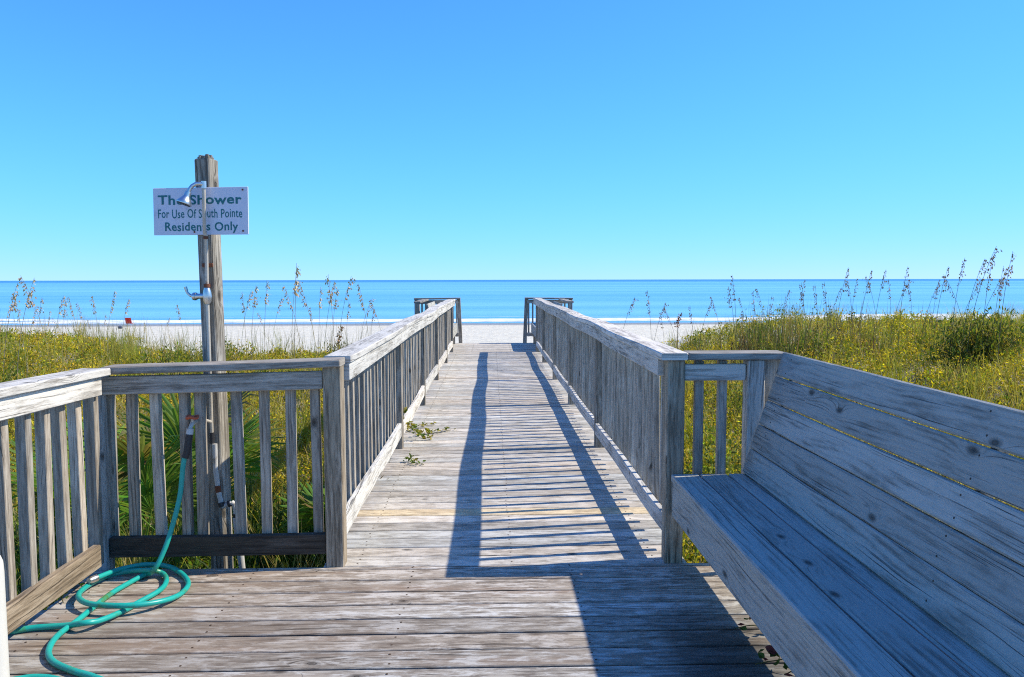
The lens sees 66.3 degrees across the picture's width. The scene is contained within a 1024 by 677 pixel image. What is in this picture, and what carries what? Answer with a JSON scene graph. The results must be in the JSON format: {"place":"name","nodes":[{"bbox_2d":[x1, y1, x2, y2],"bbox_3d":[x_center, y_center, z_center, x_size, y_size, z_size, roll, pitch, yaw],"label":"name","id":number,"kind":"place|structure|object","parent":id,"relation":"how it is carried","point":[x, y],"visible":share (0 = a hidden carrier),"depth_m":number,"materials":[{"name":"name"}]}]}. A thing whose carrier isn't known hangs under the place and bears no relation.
{"place":"outdoors","nodes":[
{"label":"outdoors","id":0,"kind":"place"},
{"bbox_2d":[8,563,795,676],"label":"deck","id":1,"kind":"structure","parent":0,"point":[638,620],"depth_m":3.34,"materials":[{"name":"grey wood"}]},
{"bbox_2d":[0,555,9,676],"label":"white post","id":2,"kind":"object","parent":1,"relation":"on","point":[4,662],"visible":1,"depth_m":2.61,"materials":[{"name":"paint"}]},
{"bbox_2d":[0,368,114,634],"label":"deck railing","id":3,"kind":"object","parent":1,"relation":"attached to","point":[45,399],"visible":0.97,"depth_m":3.46,"materials":[{"name":"grey wood"}]},
{"bbox_2d":[49,583,84,605],"bbox_3d":[-2.099,1.191,3.698,0.179,0.122,0.246,1,4,9],"label":"creeper","id":4,"kind":"object","parent":1,"relation":"on","point":[81,584],"visible":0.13,"depth_m":3.60,"materials":[{"name":"green plant"}]},
{"bbox_2d":[9,428,193,676],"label":"garden hose","id":5,"kind":"object","parent":1,"relation":"on","point":[64,628],"visible":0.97,"depth_m":3.60,"materials":[{"name":"teal plastic"}]},
{"bbox_2d":[684,350,782,475],"bbox_3d":[1.145,1.063,4.123,0.516,1.999,0.142,0,4,-2],"label":"deck railing","id":6,"kind":"object","parent":1,"relation":"attached to","point":[755,371],"visible":0.52,"depth_m":4.03,"materials":[{"name":"grey wood"}]},
{"bbox_2d":[735,617,792,675],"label":"creeper","id":7,"kind":"object","parent":1,"relation":"on","point":[771,651],"visible":0.48,"depth_m":2.96,"materials":[{"name":"green plant"}]},
{"bbox_2d":[671,352,1023,676],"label":"bench","id":8,"kind":"object","parent":1,"relation":"on","point":[822,556],"visible":1,"depth_m":2.57,"materials":[{"name":"grey wood"}]},
{"bbox_2d":[0,279,1023,324],"bbox_3d":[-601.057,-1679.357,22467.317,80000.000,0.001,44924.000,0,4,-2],"label":"sea water","id":9,"kind":"structure","parent":0,"point":[162,299],"depth_m":197.02,"materials":[{"name":"blue liquid"}]},
{"bbox_2d":[0,314,1020,323],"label":"surf foam","id":10,"kind":"object","parent":9,"relation":"on","point":[43,321],"visible":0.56,"depth_m":84.44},
{"bbox_2d":[0,322,1023,606],"bbox_3d":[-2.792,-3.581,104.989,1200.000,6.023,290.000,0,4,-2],"label":"beach sand","id":11,"kind":"structure","parent":0,"point":[488,332],"depth_m":60.86,"materials":[{"name":"white sand"}]},
{"bbox_2d":[3,283,19,371],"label":"sea oat","id":12,"kind":"object","parent":11,"relation":"on","point":[15,296],"visible":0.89,"depth_m":12.19,"materials":[{"name":"beige plant"}]},
{"bbox_2d":[11,293,27,372],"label":"sea oat","id":13,"kind":"object","parent":11,"relation":"on","point":[15,302],"visible":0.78,"depth_m":13.81,"materials":[{"name":"brown plant"}]},
{"bbox_2d":[17,279,36,375],"bbox_3d":[-7.267,0.022,11.777,0.526,1.864,0.112,1,4,17],"label":"sea oat","id":14,"kind":"object","parent":11,"relation":"on","point":[30,295],"visible":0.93,"depth_m":11.72,"materials":[{"name":"beige plant"}]},
{"bbox_2d":[26,306,39,375],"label":"sea oat","id":15,"kind":"object","parent":11,"relation":"on","point":[30,329],"visible":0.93,"depth_m":13.79,"materials":[{"name":"brown plant"}]},
{"bbox_2d":[18,275,51,373],"bbox_3d":[-7.435,-0.028,12.241,0.401,1.910,0.134,-3,5,-32],"label":"sea oat","id":16,"kind":"object","parent":11,"relation":"on","point":[21,282],"visible":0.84,"depth_m":12.16,"materials":[{"name":"beige plant"}]},
{"bbox_2d":[53,295,65,365],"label":"sea oat","id":17,"kind":"object","parent":11,"relation":"on","point":[63,299],"visible":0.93,"depth_m":13.82,"materials":[{"name":"beige plant"}]},
{"bbox_2d":[62,302,67,360],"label":"sea oat","id":18,"kind":"object","parent":11,"relation":"on","point":[63,318],"visible":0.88,"depth_m":14.84,"materials":[{"name":"beige plant"}]},
{"bbox_2d":[67,299,80,364],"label":"sea oat","id":19,"kind":"object","parent":11,"relation":"on","point":[74,317],"visible":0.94,"depth_m":15.24,"materials":[{"name":"brown plant"}]},
{"bbox_2d":[91,296,101,356],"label":"sea oat","id":20,"kind":"object","parent":11,"relation":"on","point":[93,306],"visible":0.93,"depth_m":14.36,"materials":[{"name":"beige plant"}]},
{"bbox_2d":[107,291,116,348],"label":"sea oat","id":21,"kind":"object","parent":11,"relation":"on","point":[113,301],"visible":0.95,"depth_m":14.86,"materials":[{"name":"beige plant"}]},
{"bbox_2d":[121,299,129,343],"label":"sea oat","id":22,"kind":"object","parent":11,"relation":"on","point":[126,313],"visible":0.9,"depth_m":15.31,"materials":[{"name":"beige plant"}]},
{"bbox_2d":[125,318,132,325],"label":"beach chair","id":23,"kind":"object","parent":11,"relation":"on","point":[128,320],"visible":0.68,"depth_m":74.77,"materials":[{"name":"red fabric"}]},
{"bbox_2d":[9,411,253,568],"bbox_3d":[-2.429,1.154,5.038,1.481,1.349,1.650,0,4,-2],"label":"palmetto","id":24,"kind":"object","parent":11,"relation":"on","point":[172,471],"visible":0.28,"depth_m":4.92,"materials":[{"name":"green plant"}]},
{"bbox_2d":[66,370,285,534],"bbox_3d":[-2.424,1.006,5.840,1.444,1.597,1.852,0,4,-2],"label":"palmetto","id":25,"kind":"object","parent":11,"relation":"on","point":[171,427],"visible":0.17,"depth_m":5.83,"materials":[{"name":"green plant"}]},
{"bbox_2d":[175,305,185,355],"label":"sea oat","id":26,"kind":"object","parent":11,"relation":"on","point":[180,319],"visible":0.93,"depth_m":14.90,"materials":[{"name":"beige plant"}]},
{"bbox_2d":[176,154,244,568],"bbox_3d":[-1.611,0.601,4.142,0.292,3.129,0.322,4,6,41],"label":"outdoor shower","id":27,"kind":"object","parent":11,"relation":"on","point":[210,297],"visible":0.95,"depth_m":4.18,"materials":[{"name":"grey wood"}]},
{"bbox_2d":[153,187,248,234],"bbox_3d":[-1.637,-0.669,4.123,0.531,0.247,0.010,0,4,7],"label":"shower sign","id":28,"kind":"object","parent":27,"relation":"attached to","point":[227,210],"visible":0.94,"depth_m":4.12,"materials":[{"name":"metal"}]},
{"bbox_2d":[240,292,246,351],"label":"sea oat","id":29,"kind":"object","parent":11,"relation":"on","point":[242,304],"visible":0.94,"depth_m":13.91,"materials":[{"name":"beige plant"}]},
{"bbox_2d":[241,291,252,346],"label":"sea oat","id":30,"kind":"object","parent":11,"relation":"on","point":[248,308],"visible":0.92,"depth_m":14.38,"materials":[{"name":"beige plant"}]},
{"bbox_2d":[252,286,260,370],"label":"sea oat","id":31,"kind":"object","parent":11,"relation":"on","point":[254,302],"visible":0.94,"depth_m":13.95,"materials":[{"name":"beige plant"}]},
{"bbox_2d":[264,282,269,340],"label":"sea oat","id":32,"kind":"object","parent":11,"relation":"on","point":[267,286],"visible":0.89,"depth_m":13.35,"materials":[{"name":"brown plant"}]},
{"bbox_2d":[272,298,283,343],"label":"sea oat","id":33,"kind":"object","parent":11,"relation":"on","point":[279,310],"visible":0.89,"depth_m":14.93,"materials":[{"name":"beige plant"}]},
{"bbox_2d":[282,286,300,352],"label":"sea oat","id":34,"kind":"object","parent":11,"relation":"on","point":[286,294],"visible":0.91,"depth_m":13.71,"materials":[{"name":"beige plant"}]},
{"bbox_2d":[294,263,300,358],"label":"sea oat","id":35,"kind":"object","parent":11,"relation":"on","point":[296,287],"visible":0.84,"depth_m":11.86,"materials":[{"name":"brown plant"}]},
{"bbox_2d":[292,269,302,322],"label":"sea oat","id":36,"kind":"object","parent":11,"relation":"on","point":[294,293],"visible":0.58,"depth_m":13.46,"materials":[{"name":"brown plant"}]},
{"bbox_2d":[297,282,318,369],"bbox_3d":[-3.380,-0.098,12.998,0.382,1.744,0.128,1,4,14],"label":"sea oat","id":37,"kind":"object","parent":11,"relation":"on","point":[305,304],"visible":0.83,"depth_m":12.95,"materials":[{"name":"beige plant"}]},
{"bbox_2d":[318,287,322,354],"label":"sea oat","id":38,"kind":"object","parent":11,"relation":"on","point":[319,314],"visible":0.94,"depth_m":13.88,"materials":[{"name":"beige plant"}]},
{"bbox_2d":[325,274,334,347],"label":"sea oat","id":39,"kind":"object","parent":11,"relation":"on","point":[330,301],"visible":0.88,"depth_m":12.44,"materials":[{"name":"brown plant"}]},
{"bbox_2d":[323,282,336,357],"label":"sea oat","id":40,"kind":"object","parent":11,"relation":"on","point":[334,284],"visible":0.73,"depth_m":12.84,"materials":[{"name":"beige plant"}]},
{"bbox_2d":[276,475,388,532],"bbox_3d":[-1.271,1.335,5.656,0.898,0.989,0.951,0,4,-2],"label":"palmetto","id":41,"kind":"object","parent":11,"relation":"on","point":[306,504],"visible":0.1,"depth_m":5.58,"materials":[{"name":"green plant"}]},
{"bbox_2d":[317,336,351,353],"bbox_3d":[-3.507,0.232,16.460,0.935,0.598,0.843,-3,5,-34],"label":"dune plant","id":42,"kind":"object","parent":11,"relation":"on","point":[335,347],"visible":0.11,"depth_m":16.45,"materials":[{"name":"green plant"}]},
{"bbox_2d":[332,289,338,352],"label":"sea oat","id":43,"kind":"object","parent":11,"relation":"on","point":[333,318],"visible":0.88,"depth_m":13.97,"materials":[{"name":"beige plant"}]},
{"bbox_2d":[335,326,343,349],"bbox_3d":[-2.523,0.402,11.506,0.139,1.194,0.112,-2,5,-29],"label":"dried flower stalk","id":44,"kind":"object","parent":11,"relation":"on","point":[339,337],"visible":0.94,"depth_m":11.46,"materials":[{"name":"beige plant"}]},
{"bbox_2d":[339,278,355,333],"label":"sea oat","id":45,"kind":"object","parent":11,"relation":"on","point":[347,293],"visible":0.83,"depth_m":13.05,"materials":[{"name":"brown plant"}]},
{"bbox_2d":[357,285,367,330],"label":"sea oat","id":46,"kind":"object","parent":11,"relation":"on","point":[362,304],"visible":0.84,"depth_m":13.34,"materials":[{"name":"brown plant"}]},
{"bbox_2d":[324,343,685,566],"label":"boardwalk","id":47,"kind":"structure","parent":11,"relation":"on","point":[520,469],"depth_m":5.59,"materials":[{"name":"grey wood"}]},
{"bbox_2d":[322,299,454,566],"bbox_3d":[-1.061,0.678,10.044,0.161,2.089,12.075,0,4,-2],"label":"boardwalk railing","id":48,"kind":"object","parent":47,"relation":"attached to","point":[375,384],"visible":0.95,"depth_m":5.19,"materials":[{"name":"grey wood"}]},
{"bbox_2d":[101,357,344,557],"bbox_3d":[-1.476,0.610,4.019,1.227,1.017,0.142,0,4,-2],"label":"deck railing","id":49,"kind":"object","parent":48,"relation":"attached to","point":[205,542],"visible":0.93,"depth_m":4.02,"materials":[{"name":"grey wood"}]},
{"bbox_2d":[403,453,425,464],"bbox_3d":[-0.789,0.972,6.287,0.104,0.087,0.208,-4,6,-44],"label":"creeper","id":50,"kind":"object","parent":47,"relation":"on","point":[411,460],"visible":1,"depth_m":6.27,"materials":[{"name":"green plant"}]},
{"bbox_2d":[403,407,455,439],"bbox_3d":[-0.858,0.748,7.447,0.424,0.342,1.011,2,5,21],"label":"creeper","id":51,"kind":"object","parent":47,"relation":"on","point":[418,431],"visible":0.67,"depth_m":7.32,"materials":[{"name":"green plant"}]},
{"bbox_2d":[414,298,461,342],"bbox_3d":[-1.674,0.156,17.226,1.122,2.059,2.210,0,4,-2],"label":"landing railing","id":52,"kind":"object","parent":47,"relation":"attached to","point":[419,301],"visible":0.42,"depth_m":18.17,"materials":[{"name":"grey wood"}]},
{"bbox_2d":[426,301,457,343],"bbox_3d":[-1.522,-0.298,17.121,0.578,0.976,2.020,0,4,-2],"label":"bench","id":53,"kind":"object","parent":47,"relation":"on","point":[428,305],"visible":0.2,"depth_m":17.15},
{"bbox_2d":[531,301,562,343],"bbox_3d":[0.752,-0.307,17.181,0.578,0.976,2.020,0,4,-2],"label":"bench","id":54,"kind":"object","parent":47,"relation":"on","point":[533,328],"visible":0.18,"depth_m":17.45,"materials":[{"name":"grey wood"}]},
{"bbox_2d":[523,297,573,342],"bbox_3d":[0.857,0.146,17.293,1.172,2.059,2.210,0,4,-2],"label":"landing railing","id":55,"kind":"object","parent":47,"relation":"attached to","point":[568,301],"visible":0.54,"depth_m":18.24,"materials":[{"name":"grey wood"}]},
{"bbox_2d":[533,298,687,562],"bbox_3d":[0.665,0.662,10.079,0.162,2.109,12.096,0,4,-2],"label":"boardwalk railing","id":56,"kind":"object","parent":47,"relation":"attached to","point":[606,375],"visible":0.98,"depth_m":5.36,"materials":[{"name":"grey wood"}]},
{"bbox_2d":[0,297,1023,623],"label":"dune ground cover","id":57,"kind":"object","parent":11,"relation":"on","point":[710,469],"visible":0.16,"depth_m":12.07,"materials":[{"name":"green plant"}]},
{"bbox_2d":[0,306,1023,557],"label":"yellow blossoms","id":58,"kind":"object","parent":57,"relation":"on","point":[660,382],"visible":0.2,"depth_m":13.03,"materials":[{"name":"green plant"}]},
{"bbox_2d":[645,291,651,325],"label":"sea oat","id":59,"kind":"object","parent":11,"relation":"on","point":[647,305],"visible":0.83,"depth_m":14.99,"materials":[{"name":"brown plant"}]},
{"bbox_2d":[654,303,668,340],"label":"sea oat","id":60,"kind":"object","parent":11,"relation":"on","point":[661,314],"visible":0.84,"depth_m":13.91,"materials":[{"name":"beige plant"}]},
{"bbox_2d":[674,313,681,348],"bbox_3d":[2.875,0.222,13.627,0.152,1.357,0.146,1,4,14],"label":"dried flower stalk","id":61,"kind":"object","parent":11,"relation":"on","point":[678,320],"visible":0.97,"depth_m":13.61,"materials":[{"name":"brown plant"}]},
{"bbox_2d":[727,286,735,343],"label":"sea oat","id":62,"kind":"object","parent":11,"relation":"on","point":[728,302],"visible":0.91,"depth_m":14.68,"materials":[{"name":"brown plant"}]},
{"bbox_2d":[730,276,736,348],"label":"sea oat","id":63,"kind":"object","parent":11,"relation":"on","point":[735,308],"visible":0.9,"depth_m":13.99,"materials":[{"name":"brown plant"}]},
{"bbox_2d":[731,333,768,362],"bbox_3d":[4.432,0.290,14.644,0.957,0.837,0.867,0,4,-2],"label":"shrub","id":64,"kind":"object","parent":11,"relation":"on","point":[749,348],"visible":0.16,"depth_m":14.62,"materials":[{"name":"green plant"}]},
{"bbox_2d":[796,280,805,343],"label":"sea oat","id":65,"kind":"object","parent":11,"relation":"on","point":[801,299],"visible":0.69,"depth_m":15.21,"materials":[{"name":"brown plant"}]},
{"bbox_2d":[799,282,805,337],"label":"sea oat","id":66,"kind":"object","parent":11,"relation":"on","point":[803,304],"visible":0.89,"depth_m":14.17,"materials":[{"name":"brown plant"}]},
{"bbox_2d":[813,286,818,341],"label":"sea oat","id":67,"kind":"object","parent":11,"relation":"on","point":[816,302],"visible":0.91,"depth_m":15.19,"materials":[{"name":"brown plant"}]},
{"bbox_2d":[822,283,827,330],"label":"sea oat","id":68,"kind":"object","parent":11,"relation":"on","point":[825,302],"visible":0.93,"depth_m":14.68,"materials":[{"name":"brown plant"}]},
{"bbox_2d":[834,267,848,347],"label":"sea oat","id":69,"kind":"object","parent":11,"relation":"on","point":[840,298],"visible":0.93,"depth_m":14.12,"materials":[{"name":"brown plant"}]},
{"bbox_2d":[850,279,857,348],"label":"sea oat","id":70,"kind":"object","parent":11,"relation":"on","point":[852,307],"visible":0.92,"depth_m":15.23,"materials":[{"name":"brown plant"}]},
{"bbox_2d":[857,270,872,365],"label":"sea oat","id":71,"kind":"object","parent":11,"relation":"on","point":[864,298],"visible":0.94,"depth_m":14.16,"materials":[{"name":"brown plant"}]},
{"bbox_2d":[862,277,877,349],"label":"sea oat","id":72,"kind":"object","parent":11,"relation":"on","point":[874,306],"visible":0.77,"depth_m":14.63,"materials":[{"name":"brown plant"}]},
{"bbox_2d":[874,271,886,332],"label":"sea oat","id":73,"kind":"object","parent":11,"relation":"on","point":[879,294],"visible":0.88,"depth_m":14.28,"materials":[{"name":"brown plant"}]},
{"bbox_2d":[891,280,913,331],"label":"sea oat","id":74,"kind":"object","parent":11,"relation":"on","point":[907,286],"visible":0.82,"depth_m":14.08,"materials":[{"name":"brown plant"}]},
{"bbox_2d":[898,267,908,350],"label":"sea oat","id":75,"kind":"object","parent":11,"relation":"on","point":[901,302],"visible":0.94,"depth_m":13.74,"materials":[{"name":"brown plant"}]},
{"bbox_2d":[920,283,942,345],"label":"sea oat","id":76,"kind":"object","parent":11,"relation":"on","point":[931,299],"visible":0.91,"depth_m":14.04,"materials":[{"name":"brown plant"}]},
{"bbox_2d":[931,281,939,336],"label":"sea oat","id":77,"kind":"object","parent":11,"relation":"on","point":[934,304],"visible":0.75,"depth_m":14.25,"materials":[{"name":"brown plant"}]},
{"bbox_2d":[932,266,948,369],"bbox_3d":[7.243,-0.333,13.203,0.260,1.752,0.103,0,4,2],"label":"sea oat","id":78,"kind":"object","parent":11,"relation":"on","point":[939,300],"visible":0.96,"depth_m":13.19,"materials":[{"name":"brown plant"}]},
{"bbox_2d":[942,274,963,328],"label":"sea oat","id":79,"kind":"object","parent":11,"relation":"on","point":[950,292],"visible":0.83,"depth_m":13.25,"materials":[{"name":"brown plant"}]},
{"bbox_2d":[951,259,966,349],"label":"sea oat","id":80,"kind":"object","parent":11,"relation":"on","point":[963,264],"visible":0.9,"depth_m":12.90,"materials":[{"name":"brown plant"}]},
{"bbox_2d":[915,305,1023,373],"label":"shrub","id":81,"kind":"object","parent":11,"relation":"on","point":[975,342],"visible":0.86,"depth_m":12.33,"materials":[{"name":"green plant"}]},
{"bbox_2d":[960,278,982,324],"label":"sea oat","id":82,"kind":"object","parent":11,"relation":"on","point":[981,281],"visible":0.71,"depth_m":13.12,"materials":[{"name":"brown plant"}]},
{"bbox_2d":[959,259,988,373],"bbox_3d":[7.167,-0.314,12.165,0.334,1.836,0.130,3,5,33],"label":"sea oat","id":83,"kind":"object","parent":11,"relation":"on","point":[983,264],"visible":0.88,"depth_m":12.10,"materials":[{"name":"brown plant"}]},
{"bbox_2d":[965,248,1001,370],"bbox_3d":[7.234,-0.402,12.036,0.131,2.017,0.446,-4,6,-42],"label":"sea oat","id":84,"kind":"object","parent":11,"relation":"on","point":[993,257],"visible":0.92,"depth_m":11.99,"materials":[{"name":"brown plant"}]},
{"bbox_2d":[981,264,994,367],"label":"sea oat","id":85,"kind":"object","parent":11,"relation":"on","point":[991,279],"visible":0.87,"depth_m":12.23,"materials":[{"name":"brown plant"}]},
{"bbox_2d":[983,271,1008,315],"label":"sea oat","id":86,"kind":"object","parent":11,"relation":"on","point":[998,286],"visible":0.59,"depth_m":12.53,"materials":[{"name":"brown plant"}]},
{"bbox_2d":[990,266,1006,362],"bbox_3d":[7.552,-0.282,12.167,0.147,1.687,0.127,0,4,-1],"label":"sea oat","id":87,"kind":"object","parent":11,"relation":"on","point":[1000,282],"visible":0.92,"depth_m":12.14,"materials":[{"name":"brown plant"}]},
{"bbox_2d":[996,280,1003,344],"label":"sea oat","id":88,"kind":"object","parent":11,"relation":"on","point":[999,302],"visible":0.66,"depth_m":12.27,"materials":[{"name":"brown plant"}]},
{"bbox_2d":[997,252,1015,368],"bbox_3d":[7.372,-0.341,11.679,0.162,1.910,0.140,-2,5,-20],"label":"sea oat","id":89,"kind":"object","parent":11,"relation":"on","point":[1006,283],"visible":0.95,"depth_m":11.66,"materials":[{"name":"brown plant"}]},
{"bbox_2d":[0,0,1023,280],"label":"sky","id":90,"kind":"structure","parent":0,"point":[367,139],"materials":[{"name":"blue"}]}
]}

